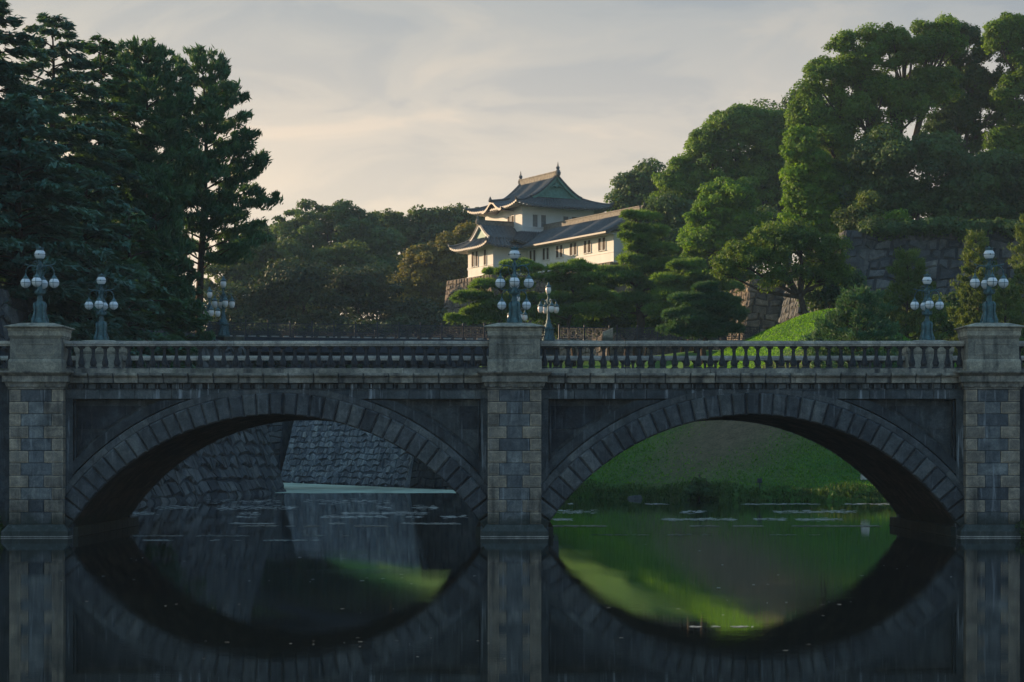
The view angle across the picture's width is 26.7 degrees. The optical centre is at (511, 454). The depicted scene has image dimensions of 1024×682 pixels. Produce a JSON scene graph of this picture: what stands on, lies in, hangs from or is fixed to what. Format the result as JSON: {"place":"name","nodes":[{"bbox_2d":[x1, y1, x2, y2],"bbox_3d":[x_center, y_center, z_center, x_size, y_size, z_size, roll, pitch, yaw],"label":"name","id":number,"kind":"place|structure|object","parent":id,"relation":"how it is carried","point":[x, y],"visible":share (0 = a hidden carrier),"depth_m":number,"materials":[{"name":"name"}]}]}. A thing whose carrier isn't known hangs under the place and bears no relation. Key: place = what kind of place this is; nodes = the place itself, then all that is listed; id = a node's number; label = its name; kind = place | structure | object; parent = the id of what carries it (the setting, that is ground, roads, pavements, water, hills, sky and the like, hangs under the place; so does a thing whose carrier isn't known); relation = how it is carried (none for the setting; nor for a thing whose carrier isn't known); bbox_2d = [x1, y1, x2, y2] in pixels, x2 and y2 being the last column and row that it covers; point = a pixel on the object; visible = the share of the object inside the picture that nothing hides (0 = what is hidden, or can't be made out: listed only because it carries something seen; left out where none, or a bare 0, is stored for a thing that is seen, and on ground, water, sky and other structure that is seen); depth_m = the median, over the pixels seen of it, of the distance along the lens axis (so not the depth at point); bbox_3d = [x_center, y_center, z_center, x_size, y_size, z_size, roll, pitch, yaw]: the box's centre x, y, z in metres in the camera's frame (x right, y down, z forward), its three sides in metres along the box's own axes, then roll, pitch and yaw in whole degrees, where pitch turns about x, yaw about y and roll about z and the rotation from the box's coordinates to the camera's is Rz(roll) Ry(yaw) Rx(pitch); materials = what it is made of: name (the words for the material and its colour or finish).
{"place":"outdoors","nodes":[
{"label":"outdoors","id":0,"kind":"place"},
{"bbox_2d":[0,482,1023,681],"bbox_3d":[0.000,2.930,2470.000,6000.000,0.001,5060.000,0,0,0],"label":"water","id":1,"kind":"structure","parent":0,"point":[562,604],"depth_m":44.62,"materials":[{"name":"black liquid"}]},
{"bbox_2d":[276,483,455,492],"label":"duckweed film","id":2,"kind":"object","parent":1,"relation":"on","point":[304,488],"visible":0.73,"depth_m":182.31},
{"bbox_2d":[135,500,950,656],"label":"floating scum","id":3,"kind":"object","parent":1,"relation":"on","point":[566,519],"visible":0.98,"depth_m":97.55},
{"bbox_2d":[1015,520,1023,537],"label":"waterside bush","id":4,"kind":"object","parent":1,"relation":"in","point":[1021,523],"visible":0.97,"depth_m":76.41,"materials":[{"name":"green plant"}]},
{"bbox_2d":[0,0,1023,332],"label":"sky","id":5,"kind":"structure","parent":0,"point":[398,105],"materials":[{"name":"grey"}]},
{"bbox_2d":[479,274,1023,501],"bbox_3d":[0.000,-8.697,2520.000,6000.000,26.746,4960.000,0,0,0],"label":"ground","id":6,"kind":"structure","parent":0,"point":[721,437],"depth_m":144.97,"materials":[{"name":"green plant"}]},
{"bbox_2d":[0,0,138,298],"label":"cedar tree","id":7,"kind":"object","parent":6,"relation":"on","point":[10,81],"visible":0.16,"depth_m":128.03,"materials":[{"name":"green plant"}]},
{"bbox_2d":[0,92,160,367],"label":"cedar tree","id":8,"kind":"object","parent":6,"relation":"on","point":[64,232],"visible":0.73,"depth_m":115.72,"materials":[{"name":"green plant"}]},
{"bbox_2d":[7,165,164,367],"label":"cedar tree","id":9,"kind":"object","parent":6,"relation":"on","point":[122,312],"visible":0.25,"depth_m":121.63,"materials":[{"name":"green plant"}]},
{"bbox_2d":[0,11,183,308],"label":"cedar tree","id":10,"kind":"object","parent":6,"relation":"on","point":[63,82],"visible":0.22,"depth_m":139.63,"materials":[{"name":"green plant"}]},
{"bbox_2d":[46,32,212,331],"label":"cedar tree","id":11,"kind":"object","parent":6,"relation":"on","point":[116,67],"visible":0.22,"depth_m":146.26,"materials":[{"name":"green plant"}]},
{"bbox_2d":[0,288,286,504],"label":"moat wall","id":12,"kind":"structure","parent":6,"relation":"on","point":[243,462],"depth_m":150.79,"materials":[{"name":"stone"}]},
{"bbox_2d":[95,211,209,367],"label":"cedar tree","id":13,"kind":"object","parent":6,"relation":"on","point":[164,299],"visible":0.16,"depth_m":136.08,"materials":[{"name":"green plant"}]},
{"bbox_2d":[120,162,215,366],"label":"black pine","id":14,"kind":"object","parent":6,"relation":"on","point":[169,232],"visible":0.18,"depth_m":146.26,"materials":[{"name":"green plant"}]},
{"bbox_2d":[98,35,239,226],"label":"black pine","id":15,"kind":"object","parent":6,"relation":"on","point":[169,108],"visible":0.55,"depth_m":150.70,"materials":[{"name":"green plant"}]},
{"bbox_2d":[156,42,283,332],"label":"black pine","id":16,"kind":"object","parent":6,"relation":"on","point":[207,108],"visible":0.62,"depth_m":155.50,"materials":[{"name":"green plant"}]},
{"bbox_2d":[191,225,311,324],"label":"broadleaf tree","id":17,"kind":"object","parent":6,"relation":"on","point":[241,273],"visible":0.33,"depth_m":297.55,"materials":[{"name":"green plant"}]},
{"bbox_2d":[238,319,280,367],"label":"evergreen shrub","id":18,"kind":"object","parent":6,"relation":"on","point":[264,366],"visible":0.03,"depth_m":250.73,"materials":[{"name":"green plant"}]},
{"bbox_2d":[203,256,352,332],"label":"evergreen oak","id":19,"kind":"object","parent":6,"relation":"on","point":[286,288],"visible":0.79,"depth_m":274.51,"materials":[{"name":"green plant"}]},
{"bbox_2d":[267,421,293,471],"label":"recess wall","id":20,"kind":"structure","parent":6,"relation":"on","point":[280,433],"depth_m":245.96,"materials":[{"name":"stone"}]},
{"bbox_2d":[264,322,310,367],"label":"evergreen shrub","id":21,"kind":"object","parent":6,"relation":"on","point":[288,363],"depth_m":250.87,"materials":[{"name":"green plant"}]},
{"bbox_2d":[290,322,361,367],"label":"evergreen shrub","id":22,"kind":"object","parent":6,"relation":"on","point":[330,333],"visible":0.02,"depth_m":250.91,"materials":[{"name":"green plant"}]},
{"bbox_2d":[276,237,392,325],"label":"broadleaf tree","id":23,"kind":"object","parent":6,"relation":"on","point":[338,254],"visible":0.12,"depth_m":315.10,"materials":[{"name":"green plant"}]},
{"bbox_2d":[269,198,407,279],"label":"domed tree","id":24,"kind":"object","parent":6,"relation":"on","point":[343,221],"visible":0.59,"depth_m":336.71,"materials":[{"name":"green plant"}]},
{"bbox_2d":[281,420,413,487],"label":"moat wall","id":25,"kind":"structure","parent":6,"relation":"on","point":[326,452],"depth_m":218.63,"materials":[{"name":"stone"}]},
{"bbox_2d":[335,318,401,367],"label":"evergreen shrub","id":26,"kind":"object","parent":6,"relation":"on","point":[360,321],"visible":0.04,"depth_m":251.13,"materials":[{"name":"green plant"}]},
{"bbox_2d":[321,263,446,328],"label":"evergreen oak","id":27,"kind":"object","parent":6,"relation":"on","point":[359,288],"visible":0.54,"depth_m":278.43,"materials":[{"name":"green plant"}]},
{"bbox_2d":[378,314,429,367],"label":"evergreen shrub","id":28,"kind":"object","parent":6,"relation":"on","point":[399,318],"visible":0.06,"depth_m":266.99,"materials":[{"name":"green plant"}]},
{"bbox_2d":[382,231,469,317],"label":"broadleaf tree","id":29,"kind":"object","parent":6,"relation":"on","point":[431,269],"visible":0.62,"depth_m":296.08,"materials":[{"name":"green plant"}]},
{"bbox_2d":[370,202,484,261],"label":"broadleaf tree","id":30,"kind":"object","parent":6,"relation":"on","point":[424,226],"visible":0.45,"depth_m":350.16,"materials":[{"name":"green plant"}]},
{"bbox_2d":[410,457,450,487],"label":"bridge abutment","id":31,"kind":"object","parent":6,"relation":"on","point":[423,475],"visible":0.04,"depth_m":190.67,"materials":[{"name":"stone"}]},
{"bbox_2d":[189,320,561,367],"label":"iron bridge","id":32,"kind":"structure","parent":31,"relation":"on","point":[313,335],"depth_m":183.29,"materials":[{"name":"metal"}]},
{"bbox_2d":[187,320,219,334],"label":"ornate fence","id":33,"kind":"object","parent":32,"relation":"on","point":[213,327],"visible":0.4,"depth_m":179.32,"materials":[{"name":"black metal"}]},
{"bbox_2d":[204,287,220,329],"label":"tulip lamp","id":34,"kind":"object","parent":32,"relation":"on","point":[210,310],"visible":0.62,"depth_m":191.55,"materials":[{"name":"white glass"}]},
{"bbox_2d":[212,276,234,336],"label":"tulip lamp","id":35,"kind":"object","parent":32,"relation":"on","point":[223,323],"visible":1,"depth_m":179.76,"materials":[{"name":"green metal"}]},
{"bbox_2d":[224,337,244,340],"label":"parapet block","id":36,"kind":"structure","parent":32,"relation":"on","point":[234,338],"depth_m":179.20,"materials":[{"name":"beige stone"}]},
{"bbox_2d":[507,294,527,320],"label":"tulip lamp","id":37,"kind":"object","parent":32,"relation":"on","point":[524,316],"visible":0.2,"depth_m":197.60,"materials":[{"name":"white metal"}]},
{"bbox_2d":[538,282,558,340],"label":"tulip lamp","id":38,"kind":"object","parent":32,"relation":"on","point":[548,307],"visible":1,"depth_m":186.28,"materials":[{"name":"green metal"}]},
{"bbox_2d":[558,324,609,340],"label":"ornate fence","id":39,"kind":"object","parent":32,"relation":"on","point":[571,329],"visible":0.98,"depth_m":187.32,"materials":[{"name":"brown metal"}]},
{"bbox_2d":[412,309,464,362],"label":"evergreen shrub","id":40,"kind":"object","parent":6,"relation":"on","point":[438,319],"visible":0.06,"depth_m":266.65,"materials":[{"name":"green plant"}]},
{"bbox_2d":[435,220,476,241],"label":"broadleaf tree","id":41,"kind":"object","parent":6,"relation":"on","point":[465,229],"visible":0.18,"depth_m":298.85,"materials":[{"name":"green plant"}]},
{"bbox_2d":[443,321,487,365],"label":"evergreen shrub","id":42,"kind":"object","parent":6,"relation":"on","point":[465,324],"visible":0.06,"depth_m":265.52,"materials":[{"name":"green plant"}]},
{"bbox_2d":[443,256,560,325],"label":"red pine","id":43,"kind":"object","parent":6,"relation":"on","point":[484,308],"visible":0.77,"depth_m":207.16,"materials":[{"name":"green plant"}]},
{"bbox_2d":[0,323,1023,537],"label":"stone bridge","id":44,"kind":"structure","parent":6,"relation":"on","point":[514,436],"depth_m":77.08,"materials":[{"name":"beige stone"}]},
{"bbox_2d":[20,246,59,322],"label":"bridge lamp","id":45,"kind":"object","parent":44,"relation":"on","point":[39,281],"visible":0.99,"depth_m":77.18,"materials":[{"name":"grey metal"}]},
{"bbox_2d":[84,273,117,339],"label":"bridge lamp","id":46,"kind":"object","parent":44,"relation":"on","point":[100,304],"visible":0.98,"depth_m":88.74,"materials":[{"name":"green metal"}]},
{"bbox_2d":[497,274,530,310],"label":"bridge lamp","id":47,"kind":"object","parent":44,"relation":"on","point":[502,305],"visible":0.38,"depth_m":88.80,"materials":[{"name":"white glass"}]},
{"bbox_2d":[495,246,533,322],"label":"bridge lamp","id":48,"kind":"object","parent":44,"relation":"on","point":[514,315],"visible":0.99,"depth_m":77.17,"materials":[{"name":"green metal"}]},
{"bbox_2d":[910,273,943,339],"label":"bridge lamp","id":49,"kind":"object","parent":44,"relation":"on","point":[926,304],"visible":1,"depth_m":88.74,"materials":[{"name":"teal metal"}]},
{"bbox_2d":[970,246,1008,322],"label":"bridge lamp","id":50,"kind":"object","parent":44,"relation":"on","point":[989,281],"visible":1,"depth_m":77.18,"materials":[{"name":"grey metal"}]},
{"bbox_2d":[531,314,572,355],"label":"evergreen shrub","id":51,"kind":"object","parent":6,"relation":"on","point":[562,321],"visible":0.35,"depth_m":215.20,"materials":[{"name":"green plant"}]},
{"bbox_2d":[530,257,621,366],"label":"red pine","id":52,"kind":"object","parent":6,"relation":"on","point":[576,301],"visible":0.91,"depth_m":205.14,"materials":[{"name":"green plant"}]},
{"bbox_2d":[556,314,605,339],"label":"evergreen shrub","id":53,"kind":"object","parent":6,"relation":"on","point":[579,321],"visible":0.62,"depth_m":214.61,"materials":[{"name":"green plant"}]},
{"bbox_2d":[444,261,728,365],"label":"tower base","id":54,"kind":"object","parent":6,"relation":"on","point":[452,286],"visible":0.09,"depth_m":257.59,"materials":[{"name":"stone"}]},
{"bbox_2d":[447,163,614,277],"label":"castle watchtower","id":55,"kind":"structure","parent":54,"relation":"on","point":[505,225],"depth_m":271.50,"materials":[{"name":"white paint"}]},
{"bbox_2d":[471,251,474,267],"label":"window","id":56,"kind":"structure","parent":55,"relation":"in","point":[473,252],"depth_m":271.83,"materials":[{"name":"white paint"}]},
{"bbox_2d":[475,250,478,266],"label":"window","id":57,"kind":"structure","parent":55,"relation":"in","point":[476,252],"depth_m":270.64,"materials":[{"name":"white paint"}]},
{"bbox_2d":[483,249,486,265],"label":"window","id":58,"kind":"structure","parent":55,"relation":"in","point":[484,250],"depth_m":268.89,"materials":[{"name":"white paint"}]},
{"bbox_2d":[531,214,538,227],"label":"window","id":59,"kind":"structure","parent":55,"relation":"in","point":[534,216],"depth_m":270.77,"materials":[{"name":"white paint"}]},
{"bbox_2d":[540,214,546,227],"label":"window","id":60,"kind":"structure","parent":55,"relation":"in","point":[543,218],"depth_m":271.30,"materials":[{"name":"white paint"}]},
{"bbox_2d":[518,202,654,274],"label":"castle gallery","id":61,"kind":"object","parent":54,"relation":"on","point":[593,239],"visible":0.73,"depth_m":257.97,"materials":[{"name":"white paint"}]},
{"bbox_2d":[587,239,591,252],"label":"window","id":62,"kind":"structure","parent":61,"relation":"in","point":[589,242],"depth_m":255.11,"materials":[{"name":"white paint"}]},
{"bbox_2d":[602,328,612,340],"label":"end stone","id":63,"kind":"object","parent":6,"relation":"on","point":[607,335],"visible":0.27,"depth_m":187.30,"materials":[{"name":"beige stone"}]},
{"bbox_2d":[590,312,633,355],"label":"evergreen shrub","id":64,"kind":"object","parent":6,"relation":"on","point":[612,320],"visible":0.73,"depth_m":214.93,"materials":[{"name":"green plant"}]},
{"bbox_2d":[545,208,691,355],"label":"red pine","id":65,"kind":"object","parent":6,"relation":"on","point":[637,237],"visible":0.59,"depth_m":210.97,"materials":[{"name":"green plant"}]},
{"bbox_2d":[622,308,668,355],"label":"evergreen shrub","id":66,"kind":"object","parent":6,"relation":"on","point":[652,322],"visible":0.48,"depth_m":214.84,"materials":[{"name":"green plant"}]},
{"bbox_2d":[603,157,696,211],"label":"evergreen oak","id":67,"kind":"object","parent":6,"relation":"on","point":[635,186],"visible":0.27,"depth_m":298.04,"materials":[{"name":"green plant"}]},
{"bbox_2d":[616,324,759,340],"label":"ornate fence","id":68,"kind":"object","parent":6,"relation":"on","point":[652,336],"visible":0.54,"depth_m":188.10,"materials":[{"name":"brown metal"}]},
{"bbox_2d":[641,257,745,352],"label":"red pine","id":69,"kind":"object","parent":6,"relation":"on","point":[694,268],"visible":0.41,"depth_m":199.25,"materials":[{"name":"green plant"}]},
{"bbox_2d":[677,474,718,499],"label":"bank bush","id":70,"kind":"object","parent":6,"relation":"on","point":[694,488],"visible":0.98,"depth_m":140.10,"materials":[{"name":"green plant"}]},
{"bbox_2d":[655,279,751,363],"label":"red pine","id":71,"kind":"object","parent":6,"relation":"on","point":[699,306],"visible":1,"depth_m":175.07,"materials":[{"name":"green plant"}]},
{"bbox_2d":[653,228,760,351],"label":"pine","id":72,"kind":"object","parent":6,"relation":"on","point":[673,234],"visible":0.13,"depth_m":238.45,"materials":[{"name":"green plant"}]},
{"bbox_2d":[636,191,796,272],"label":"evergreen oak","id":73,"kind":"object","parent":6,"relation":"on","point":[672,210],"visible":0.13,"depth_m":248.35,"materials":[{"name":"green plant"}]},
{"bbox_2d":[647,103,789,209],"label":"broadleaf tree","id":74,"kind":"object","parent":6,"relation":"on","point":[717,141],"visible":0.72,"depth_m":255.65,"materials":[{"name":"green plant"}]},
{"bbox_2d":[675,176,772,347],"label":"maple tree","id":75,"kind":"object","parent":6,"relation":"on","point":[720,214],"visible":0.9,"depth_m":230.47,"materials":[{"name":"green plant"}]},
{"bbox_2d":[569,478,886,501],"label":"bank weeds","id":76,"kind":"object","parent":6,"relation":"on","point":[806,491],"visible":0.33,"depth_m":139.21,"materials":[{"name":"green plant"}]},
{"bbox_2d":[711,279,783,349],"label":"corner bastion","id":77,"kind":"object","parent":6,"relation":"on","point":[763,308],"visible":0.15,"depth_m":224.72,"materials":[{"name":"stone"}]},
{"bbox_2d":[702,214,855,314],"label":"cherry tree","id":78,"kind":"object","parent":6,"relation":"on","point":[775,243],"visible":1,"depth_m":171.45,"materials":[{"name":"green plant"}]},
{"bbox_2d":[744,88,860,266],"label":"evergreen oak","id":79,"kind":"object","parent":6,"relation":"on","point":[784,105],"visible":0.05,"depth_m":260.18,"materials":[{"name":"green plant"}]},
{"bbox_2d":[777,124,858,302],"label":"ivy clad tree","id":80,"kind":"object","parent":6,"relation":"on","point":[811,183],"visible":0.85,"depth_m":201.72,"materials":[{"name":"green plant"}]},
{"bbox_2d":[797,261,871,311],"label":"evergreen shrub","id":81,"kind":"object","parent":6,"relation":"on","point":[825,297],"visible":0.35,"depth_m":179.90,"materials":[{"name":"green plant"}]},
{"bbox_2d":[795,284,917,367],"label":"young pine","id":82,"kind":"object","parent":6,"relation":"on","point":[876,326],"visible":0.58,"depth_m":147.90,"materials":[{"name":"green plant"}]},
{"bbox_2d":[783,11,968,218],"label":"camphor tree","id":83,"kind":"object","parent":6,"relation":"on","point":[903,98],"visible":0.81,"depth_m":204.84,"materials":[{"name":"green plant"}]},
{"bbox_2d":[777,230,1023,323],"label":"corner bastion","id":84,"kind":"object","parent":6,"relation":"on","point":[872,258],"visible":0.14,"depth_m":186.50,"materials":[{"name":"stone"}]},
{"bbox_2d":[831,189,885,233],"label":"evergreen shrub","id":85,"kind":"object","parent":84,"relation":"on","point":[862,211],"visible":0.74,"depth_m":189.28,"materials":[{"name":"green plant"}]},
{"bbox_2d":[857,215,903,240],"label":"evergreen shrub","id":86,"kind":"object","parent":84,"relation":"on","point":[875,225],"visible":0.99,"depth_m":186.16,"materials":[{"name":"green plant"}]},
{"bbox_2d":[881,208,911,221],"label":"evergreen shrub","id":87,"kind":"object","parent":84,"relation":"on","point":[897,214],"visible":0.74,"depth_m":187.69,"materials":[{"name":"green plant"}]},
{"bbox_2d":[885,215,948,238],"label":"evergreen shrub","id":88,"kind":"object","parent":84,"relation":"on","point":[924,225],"visible":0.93,"depth_m":186.03,"materials":[{"name":"green plant"}]},
{"bbox_2d":[925,213,982,241],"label":"evergreen shrub","id":89,"kind":"object","parent":84,"relation":"on","point":[956,226],"visible":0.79,"depth_m":186.16,"materials":[{"name":"green plant"}]},
{"bbox_2d":[971,217,1023,240],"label":"evergreen shrub","id":90,"kind":"object","parent":84,"relation":"on","point":[1006,225],"visible":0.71,"depth_m":186.11,"materials":[{"name":"green plant"}]},
{"bbox_2d":[875,246,955,351],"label":"young pine","id":91,"kind":"object","parent":6,"relation":"on","point":[909,319],"visible":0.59,"depth_m":167.25,"materials":[{"name":"green plant"}]},
{"bbox_2d":[836,123,1008,220],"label":"evergreen oak","id":92,"kind":"object","parent":6,"relation":"on","point":[888,161],"visible":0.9,"depth_m":197.93,"materials":[{"name":"green plant"}]},
{"bbox_2d":[909,300,960,351],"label":"young pine","id":93,"kind":"object","parent":6,"relation":"on","point":[940,317],"visible":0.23,"depth_m":175.21,"materials":[{"name":"green plant"}]},
{"bbox_2d":[919,20,1007,155],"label":"camphor tree","id":94,"kind":"object","parent":6,"relation":"on","point":[976,84],"visible":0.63,"depth_m":211.10,"materials":[{"name":"green plant"}]},
{"bbox_2d":[932,290,1002,324],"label":"evergreen shrub","id":95,"kind":"object","parent":6,"relation":"on","point":[951,298],"visible":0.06,"depth_m":179.76,"materials":[{"name":"green plant"}]},
{"bbox_2d":[943,228,1003,355],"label":"young pine","id":96,"kind":"object","parent":6,"relation":"on","point":[964,290],"visible":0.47,"depth_m":170.53,"materials":[{"name":"green plant"}]},
{"bbox_2d":[930,147,1023,221],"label":"evergreen oak","id":97,"kind":"object","parent":6,"relation":"on","point":[1005,165],"visible":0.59,"depth_m":199.14,"materials":[{"name":"green plant"}]},
{"bbox_2d":[977,12,1023,156],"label":"camphor tree","id":98,"kind":"object","parent":6,"relation":"on","point":[1003,34],"visible":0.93,"depth_m":207.08,"materials":[{"name":"green plant"}]},
{"bbox_2d":[980,281,1023,367],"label":"young pine","id":99,"kind":"object","parent":6,"relation":"on","point":[1009,311],"visible":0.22,"depth_m":161.37,"materials":[{"name":"green plant"}]},
{"bbox_2d":[998,213,1023,362],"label":"young pine","id":100,"kind":"object","parent":6,"relation":"on","point":[1018,275],"visible":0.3,"depth_m":165.61,"materials":[{"name":"green plant"}]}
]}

